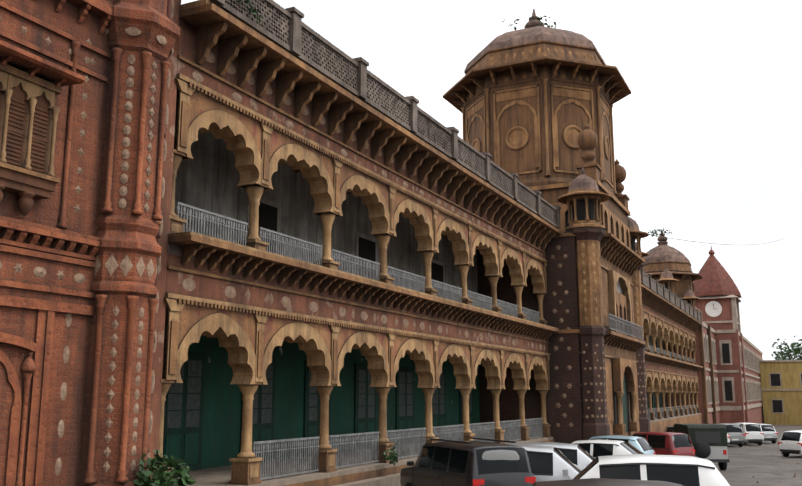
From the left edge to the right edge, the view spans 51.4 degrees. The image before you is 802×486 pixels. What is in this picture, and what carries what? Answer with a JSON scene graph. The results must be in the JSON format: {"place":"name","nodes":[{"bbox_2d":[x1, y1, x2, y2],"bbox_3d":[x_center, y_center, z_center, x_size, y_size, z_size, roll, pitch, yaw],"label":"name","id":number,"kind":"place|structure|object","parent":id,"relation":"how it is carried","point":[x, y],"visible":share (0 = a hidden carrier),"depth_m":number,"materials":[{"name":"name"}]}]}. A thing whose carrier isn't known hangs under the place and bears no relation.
{"place":"outdoors","nodes":[
{"label":"outdoors","id":0,"kind":"place"},
{"bbox_2d":[181,0,801,359],"label":"sky","id":1,"kind":"structure","parent":0,"point":[707,135],"materials":[{"name":"white"}]},
{"bbox_2d":[712,425,801,485],"bbox_3d":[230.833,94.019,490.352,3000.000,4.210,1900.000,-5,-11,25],"label":"ground","id":2,"kind":"structure","parent":0,"point":[765,463],"depth_m":41.58,"materials":[{"name":"grey asphalt"}]},
{"bbox_2d":[0,0,180,485],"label":"building","id":3,"kind":"structure","parent":2,"relation":"on","point":[88,91],"depth_m":12.22,"materials":[{"name":"red brick"}]},
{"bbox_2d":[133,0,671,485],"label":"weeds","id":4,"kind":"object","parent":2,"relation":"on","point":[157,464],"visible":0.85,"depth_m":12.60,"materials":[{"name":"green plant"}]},
{"bbox_2d":[284,439,554,485],"bbox_3d":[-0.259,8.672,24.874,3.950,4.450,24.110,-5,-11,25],"label":"sidewalk","id":5,"kind":"structure","parent":2,"relation":"on","point":[389,476],"depth_m":20.06,"materials":[{"name":"grey concrete"}]},
{"bbox_2d":[158,0,560,485],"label":"arcade wing","id":6,"kind":"structure","parent":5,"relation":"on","point":[338,217],"depth_m":21.05,"materials":[{"name":"brown stone"}]},
{"bbox_2d":[400,437,535,485],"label":"black suv","id":7,"kind":"object","parent":2,"relation":"on","point":[460,463],"visible":1,"depth_m":17.72,"materials":[{"name":"grey metal"}]},
{"bbox_2d":[510,444,581,481],"bbox_3d":[3.160,5.562,19.514,3.650,1.616,1.920,-3,-11,14],"label":"silver car","id":8,"kind":"object","parent":2,"relation":"on","point":[548,463],"visible":0.25,"depth_m":18.86,"materials":[{"name":"grey metal"}]},
{"bbox_2d":[443,9,649,443],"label":"tower block","id":9,"kind":"structure","parent":2,"relation":"on","point":[532,102],"depth_m":40.16,"materials":[{"name":"stone"}]},
{"bbox_2d":[651,235,774,244],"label":"power cable","id":10,"kind":"object","parent":9,"relation":"attached to","point":[701,242],"visible":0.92,"depth_m":61.58,"materials":[{"name":"black plastic"}]},
{"bbox_2d":[509,442,594,469],"bbox_3d":[4.204,6.066,21.845,3.650,1.616,1.920,-3,-11,14],"label":"silver car","id":11,"kind":"object","parent":2,"relation":"on","point":[579,456],"visible":0.17,"depth_m":21.31,"materials":[{"name":"grey metal"}]},
{"bbox_2d":[530,478,682,485],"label":"black sedan car","id":12,"kind":"object","parent":2,"relation":"on","point":[599,482],"visible":1,"depth_m":9.05,"materials":[{"name":"grey metal"}]},
{"bbox_2d":[571,439,643,457],"bbox_3d":[6.792,7.553,28.604,4.308,1.563,2.004,-5,-11,25],"label":"white car","id":13,"kind":"object","parent":2,"relation":"on","point":[596,448],"visible":0.1,"depth_m":27.93,"materials":[{"name":"grey metal"}]},
{"bbox_2d":[589,435,655,454],"bbox_3d":[8.485,8.734,34.273,3.650,1.616,1.920,-7,-12,33],"label":"blue car","id":14,"kind":"object","parent":2,"relation":"on","point":[641,444],"visible":0.06,"depth_m":33.48,"materials":[{"name":"grey metal"}]},
{"bbox_2d":[573,454,729,485],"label":"white hatchback car","id":15,"kind":"object","parent":2,"relation":"on","point":[687,470],"visible":0.83,"depth_m":13.99,"materials":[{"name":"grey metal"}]},
{"bbox_2d":[633,431,694,456],"bbox_3d":[11.349,9.398,37.596,1.860,1.753,3.550,7,-12,-34],"label":"red car","id":16,"kind":"object","parent":2,"relation":"on","point":[667,443],"visible":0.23,"depth_m":36.40,"materials":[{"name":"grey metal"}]},
{"bbox_2d":[664,426,672,431],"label":"silver car","id":17,"kind":"object","parent":2,"relation":"on","point":[669,429],"visible":0.04,"depth_m":58.11,"materials":[{"name":"grey metal"}]},
{"bbox_2d":[635,242,702,431],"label":"arcade wing","id":18,"kind":"structure","parent":2,"relation":"on","point":[670,318],"depth_m":67.51,"materials":[{"name":"brown stone"}]},
{"bbox_2d":[673,424,729,469],"bbox_3d":[13.873,9.527,39.103,1.790,2.020,4.220,-1,-10,4],"label":"jeep","id":19,"kind":"object","parent":2,"relation":"on","point":[709,442],"visible":0.65,"depth_m":37.28,"materials":[{"name":"green paint"}]},
{"bbox_2d":[643,230,801,424],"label":"buildings","id":20,"kind":"structure","parent":2,"relation":"on","point":[740,380],"depth_m":99.17,"materials":[{"name":"red brick"}]},
{"bbox_2d":[716,423,744,446],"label":"grey car","id":21,"kind":"object","parent":2,"relation":"on","point":[735,433],"visible":0.33,"depth_m":60.16,"materials":[{"name":"grey metal"}]},
{"bbox_2d":[732,422,763,444],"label":"white car","id":22,"kind":"object","parent":2,"relation":"on","point":[753,432],"visible":0.46,"depth_m":62.77,"materials":[{"name":"grey metal"}]},
{"bbox_2d":[760,424,777,442],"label":"silver car","id":23,"kind":"object","parent":2,"relation":"on","point":[770,432],"visible":0.35,"depth_m":65.89,"materials":[{"name":"grey metal"}]},
{"bbox_2d":[771,336,801,359],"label":"tree","id":24,"kind":"object","parent":2,"relation":"on","point":[795,351],"visible":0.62,"depth_m":157.71,"materials":[{"name":"green plant"}]},
{"bbox_2d":[778,430,801,456],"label":"white car","id":25,"kind":"object","parent":2,"relation":"on","point":[789,442],"visible":0.94,"depth_m":48.33,"materials":[{"name":"grey metal"}]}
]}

